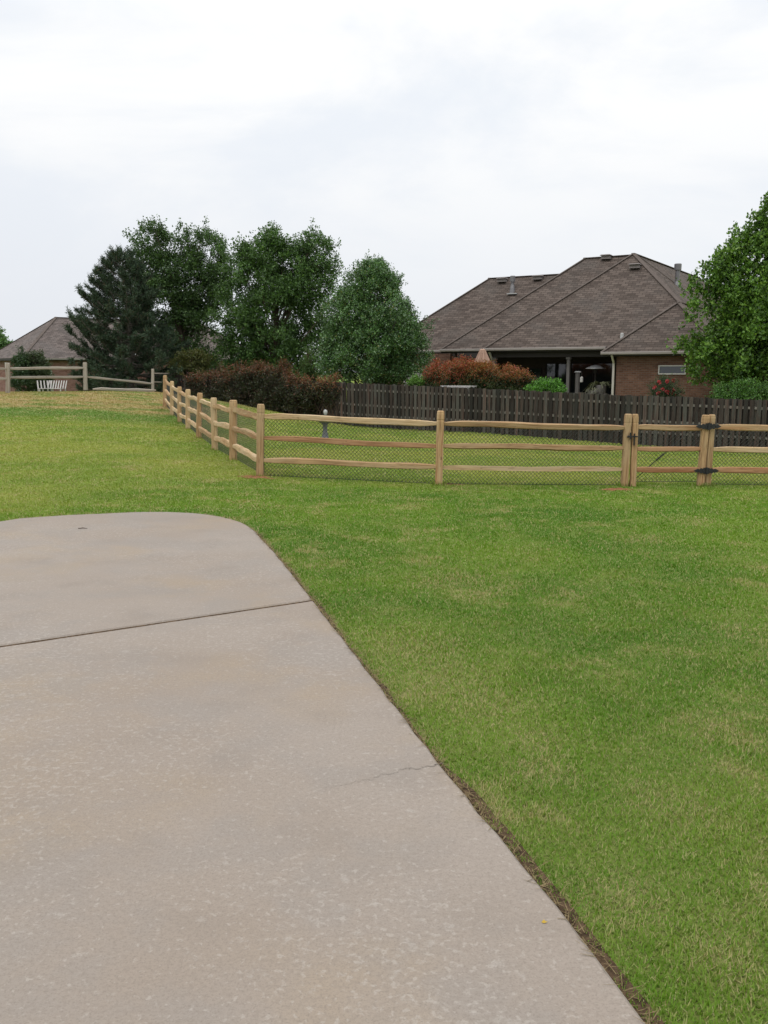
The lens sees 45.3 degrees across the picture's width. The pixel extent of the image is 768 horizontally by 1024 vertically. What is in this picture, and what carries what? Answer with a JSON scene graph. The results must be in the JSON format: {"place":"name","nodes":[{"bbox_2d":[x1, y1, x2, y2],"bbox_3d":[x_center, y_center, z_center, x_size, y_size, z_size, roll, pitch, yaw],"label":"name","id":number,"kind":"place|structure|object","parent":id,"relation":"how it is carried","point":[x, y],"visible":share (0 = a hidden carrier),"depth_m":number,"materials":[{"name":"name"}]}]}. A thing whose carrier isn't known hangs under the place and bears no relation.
{"place":"outdoors","nodes":[
{"label":"outdoors","id":0,"kind":"place"},
{"bbox_2d":[241,474,272,478],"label":"clay soil","id":1,"kind":"structure","parent":0,"point":[254,477],"depth_m":14.84,"materials":[{"name":"brown soil"}]},
{"bbox_2d":[0,512,644,1023],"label":"driveway","id":2,"kind":"structure","parent":0,"point":[228,794],"depth_m":3.38,"materials":[{"name":"concrete"}]},
{"bbox_2d":[0,373,767,1023],"bbox_3d":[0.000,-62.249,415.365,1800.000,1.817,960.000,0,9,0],"label":"ground","id":3,"kind":"structure","parent":0,"point":[582,855],"depth_m":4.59,"materials":[{"name":"green plant"}]},
{"bbox_2d":[0,326,12,348],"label":"shade tree","id":4,"kind":"object","parent":3,"relation":"on","point":[4,341],"visible":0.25,"depth_m":89.77,"materials":[{"name":"green plant"}]},
{"bbox_2d":[10,345,38,391],"bbox_3d":[-23.157,-8.616,59.303,2.081,4.273,2.222,-7,11,-40],"label":"upright shrub","id":5,"kind":"object","parent":3,"relation":"on","point":[20,359],"visible":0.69,"depth_m":58.84,"materials":[{"name":"green plant"}]},
{"bbox_2d":[23,349,55,391],"bbox_3d":[-22.195,-8.516,59.356,2.180,4.061,2.108,7,11,40],"label":"upright shrub","id":6,"kind":"object","parent":3,"relation":"on","point":[38,359],"visible":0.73,"depth_m":58.98,"materials":[{"name":"green plant"}]},
{"bbox_2d":[37,380,53,390],"bbox_3d":[-16.739,-6.133,45.473,0.680,0.720,0.658,-5,10,-28],"label":"garden chair","id":7,"kind":"object","parent":3,"relation":"on","point":[44,385],"visible":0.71,"depth_m":45.58,"materials":[{"name":"white paint"}]},
{"bbox_2d":[42,380,66,391],"bbox_3d":[-16.260,-6.131,45.459,1.010,0.720,0.658,2,9,11],"label":"garden chair","id":8,"kind":"object","parent":3,"relation":"on","point":[60,388],"visible":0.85,"depth_m":45.62,"materials":[{"name":"white paint"}]},
{"bbox_2d":[0,362,169,392],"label":"old rail fence","id":9,"kind":"object","parent":3,"relation":"on","point":[8,368],"visible":0.92,"depth_m":39.22,"materials":[{"name":"brown wood"}]},
{"bbox_2d":[0,317,241,391],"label":"brick house","id":10,"kind":"structure","parent":3,"relation":"on","point":[51,337],"depth_m":66.62,"materials":[{"name":"brown brick"}]},
{"bbox_2d":[93,387,155,391],"bbox_3d":[-11.411,-5.388,40.507,2.741,0.216,0.125,-5,10,-28],"label":"fallen rail","id":11,"kind":"object","parent":3,"relation":"on","point":[124,389],"visible":0.98,"depth_m":40.47,"materials":[{"name":"brown wood"}]},
{"bbox_2d":[62,243,215,391],"bbox_3d":[-12.562,-9.393,45.623,7.161,8.120,7.543,6,11,34],"label":"pine tree","id":12,"kind":"object","parent":3,"relation":"on","point":[131,344],"visible":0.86,"depth_m":45.02,"materials":[{"name":"green plant"}]},
{"bbox_2d":[119,214,236,370],"bbox_3d":[-11.212,-10.753,49.914,6.670,10.453,4.670,0,9,0],"label":"shade tree","id":13,"kind":"object","parent":3,"relation":"on","point":[188,305],"visible":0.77,"depth_m":49.06,"materials":[{"name":"green plant"}]},
{"bbox_2d":[166,347,216,387],"bbox_3d":[-9.771,-6.838,46.433,3.128,3.049,2.306,4,9,22],"label":"yellow green shrub","id":14,"kind":"object","parent":3,"relation":"on","point":[187,363],"visible":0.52,"depth_m":46.06,"materials":[{"name":"green plant"}]},
{"bbox_2d":[205,359,232,376],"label":"red leaf shrub","id":15,"kind":"object","parent":3,"relation":"on","point":[218,368],"visible":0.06,"depth_m":53.82,"materials":[{"name":"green plant"}]},
{"bbox_2d":[181,356,346,423],"bbox_3d":[-5.693,-5.682,42.416,9.688,3.025,2.293,6,11,34],"label":"hedge","id":16,"kind":"object","parent":3,"relation":"on","point":[246,379],"visible":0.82,"depth_m":41.68,"materials":[{"name":"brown plant"}]},
{"bbox_2d":[205,219,344,381],"bbox_3d":[-5.406,-10.026,47.087,7.435,9.712,5.908,0,9,0],"label":"shade tree","id":17,"kind":"object","parent":3,"relation":"on","point":[291,288],"visible":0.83,"depth_m":46.01,"materials":[{"name":"green plant"}]},
{"bbox_2d":[299,345,321,380],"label":"evergreen shrub","id":18,"kind":"object","parent":3,"relation":"on","point":[306,364],"visible":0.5,"depth_m":41.88,"materials":[{"name":"green plant"}]},
{"bbox_2d":[318,410,330,437],"bbox_3d":[-1.827,-2.692,28.523,0.540,0.960,0.540,0,9,0],"label":"bird bath","id":19,"kind":"object","parent":3,"relation":"on","point":[323,424],"visible":0.38,"depth_m":28.47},
{"bbox_2d":[21,510,660,1023],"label":"dead grass","id":20,"kind":"structure","parent":3,"relation":"on","point":[551,896],"depth_m":3.79,"materials":[{"name":"beige plant"}]},
{"bbox_2d":[313,249,438,388],"bbox_3d":[-0.401,-7.789,41.229,5.811,7.840,4.916,0,9,0],"label":"pear tree","id":21,"kind":"object","parent":3,"relation":"on","point":[349,338],"visible":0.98,"depth_m":40.30,"materials":[{"name":"green plant"}]},
{"bbox_2d":[163,375,631,486],"bbox_3d":[-4.196,-2.476,23.143,5.075,1.793,23.097,-5,10,-31],"label":"split rail fence","id":22,"kind":"object","parent":3,"relation":"on","point":[171,401],"visible":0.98,"depth_m":14.88,"materials":[{"name":"brown wood"}]},
{"bbox_2d":[627,414,720,486],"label":"farm gate","id":23,"kind":"structure","parent":22,"relation":"attached to","point":[704,427],"depth_m":14.73,"materials":[{"name":"brown wood"}]},
{"bbox_2d":[406,373,432,385],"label":"green bush","id":24,"kind":"object","parent":3,"relation":"on","point":[415,380],"visible":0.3,"depth_m":39.04,"materials":[{"name":"green plant"}]},
{"bbox_2d":[161,406,714,486],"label":"grass tufts","id":25,"kind":"object","parent":3,"relation":"on","point":[443,483],"visible":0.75,"depth_m":14.89,"materials":[{"name":"green plant"}]},
{"bbox_2d":[420,353,480,387],"bbox_3d":[2.862,-5.103,39.226,2.755,3.310,2.733,0,9,0],"label":"photinia bush","id":26,"kind":"object","parent":3,"relation":"on","point":[447,374],"visible":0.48,"depth_m":38.63,"materials":[{"name":"red plant"}]},
{"bbox_2d":[442,385,476,387],"bbox_3d":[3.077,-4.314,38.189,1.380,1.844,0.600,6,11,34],"label":"garden table","id":27,"kind":"object","parent":3,"relation":"on","point":[458,386],"visible":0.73,"depth_m":37.91,"materials":[{"name":"white paint"}]},
{"bbox_2d":[258,534,664,1023],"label":"soil strip","id":28,"kind":"object","parent":3,"relation":"on","point":[600,959],"visible":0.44,"depth_m":2.99,"materials":[{"name":"brown soil"}]},
{"bbox_2d":[158,375,767,446],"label":"picket fence","id":29,"kind":"object","parent":3,"relation":"on","point":[394,401],"visible":0.69,"depth_m":34.73,"materials":[{"name":"brown wood"}]},
{"bbox_2d":[462,358,501,389],"bbox_3d":[4.288,-4.961,38.950,2.316,3.088,2.182,0,9,0],"label":"photinia bush","id":30,"kind":"object","parent":3,"relation":"on","point":[487,371],"visible":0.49,"depth_m":38.34,"materials":[{"name":"orange plant"}]},
{"bbox_2d":[475,347,489,362],"bbox_3d":[4.434,-5.723,41.614,0.802,3.389,0.642,0,9,0],"label":"patio umbrella","id":31,"kind":"object","parent":3,"relation":"on","point":[482,353],"visible":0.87,"depth_m":41.28,"materials":[{"name":"fabric"}]},
{"bbox_2d":[495,362,537,390],"bbox_3d":[5.462,-4.781,38.327,1.947,2.927,1.843,7,11,37],"label":"photinia bush","id":32,"kind":"object","parent":3,"relation":"on","point":[510,377],"visible":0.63,"depth_m":37.87,"materials":[{"name":"orange plant"}]},
{"bbox_2d":[366,253,723,399],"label":"brick house","id":33,"kind":"structure","parent":3,"relation":"on","point":[620,318],"depth_m":42.28,"materials":[{"name":"brown brick"}]},
{"bbox_2d":[404,371,421,385],"bbox_3d":[1.447,-6.701,46.389,1.023,0.800,0.070,5,10,31],"label":"window","id":34,"kind":"structure","parent":33,"relation":"in","point":[418,374],"depth_m":46.26,"materials":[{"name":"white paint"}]},
{"bbox_2d":[520,368,541,380],"bbox_3d":[7.320,-6.116,46.202,1.210,2.200,0.070,5,10,31],"label":"window","id":35,"kind":"structure","parent":33,"relation":"in","point":[537,371],"depth_m":45.94,"materials":[{"name":"black glass"}]},
{"bbox_2d":[545,363,566,390],"bbox_3d":[8.518,-6.377,45.433,1.155,1.950,0.070,5,10,31],"label":"window","id":36,"kind":"structure","parent":33,"relation":"in","point":[554,370],"depth_m":45.34,"materials":[{"name":"black glass"}]},
{"bbox_2d":[570,363,593,392],"bbox_3d":[9.619,-6.276,44.780,1.165,1.950,0.070,5,10,31],"label":"window","id":37,"kind":"structure","parent":33,"relation":"in","point":[587,374],"depth_m":44.72,"materials":[{"name":"black glass"}]},
{"bbox_2d":[594,363,611,394],"bbox_3d":[10.551,-5.943,44.262,0.884,2.450,0.070,5,10,31],"label":"window","id":38,"kind":"structure","parent":33,"relation":"in","point":[605,375],"depth_m":44.14,"materials":[{"name":"black glass"}]},
{"bbox_2d":[658,365,685,374],"bbox_3d":[11.806,-5.824,37.687,1.116,0.380,0.070,5,10,31],"label":"window","id":39,"kind":"structure","parent":33,"relation":"in","point":[662,369],"depth_m":37.70,"materials":[{"name":"grey glass"}]},
{"bbox_2d":[523,376,567,392],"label":"green bush","id":40,"kind":"object","parent":3,"relation":"on","point":[550,384],"visible":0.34,"depth_m":36.99,"materials":[{"name":"green plant"}]},
{"bbox_2d":[575,371,580,392],"bbox_3d":[8.593,-5.128,40.997,0.270,2.271,0.270,0,9,0],"label":"garden pedestal","id":41,"kind":"object","parent":3,"relation":"on","point":[577,377],"visible":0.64,"depth_m":40.82,"materials":[{"name":"stone"}]},
{"bbox_2d":[584,387,600,393],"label":"potted spider plant","id":42,"kind":"object","parent":3,"relation":"on","point":[593,391],"visible":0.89,"depth_m":39.39,"materials":[{"name":"green plant"}]},
{"bbox_2d":[585,365,605,388],"bbox_3d":[9.430,-5.309,41.172,0.920,2.518,0.920,0,9,0],"label":"patio heater","id":43,"kind":"object","parent":3,"relation":"on","point":[595,368],"visible":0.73,"depth_m":40.81,"materials":[{"name":"silver metal"}]},
{"bbox_2d":[587,381,614,393],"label":"potted spider plant","id":44,"kind":"object","parent":3,"relation":"on","point":[602,386],"visible":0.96,"depth_m":39.77,"materials":[{"name":"green plant"}]},
{"bbox_2d":[646,370,687,398],"bbox_3d":[10.220,-3.753,33.362,1.484,2.787,1.396,0,9,0],"label":"rose bush","id":45,"kind":"object","parent":3,"relation":"on","point":[664,386],"visible":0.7,"depth_m":33.16,"materials":[{"name":"green plant"}]},
{"bbox_2d":[665,191,767,387],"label":"maple tree","id":46,"kind":"object","parent":3,"relation":"on","point":[734,340],"visible":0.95,"depth_m":33.28,"materials":[{"name":"green plant"}]},
{"bbox_2d":[704,373,767,400],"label":"green bush","id":47,"kind":"object","parent":3,"relation":"on","point":[746,388],"visible":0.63,"depth_m":31.79,"materials":[{"name":"green plant"}]},
{"bbox_2d":[705,414,767,485],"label":"split rail fence","id":48,"kind":"object","parent":3,"relation":"on","point":[749,470],"visible":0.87,"depth_m":14.79,"materials":[{"name":"brown wood"}]},
{"bbox_2d":[0,0,767,371],"label":"sky","id":49,"kind":"structure","parent":0,"point":[461,144],"materials":[{"name":"white"}]},
{"bbox_2d":[603,488,634,490],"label":"clay soil","id":50,"kind":"structure","parent":0,"point":[613,489],"depth_m":14.26,"materials":[{"name":"brown soil"}]}
]}

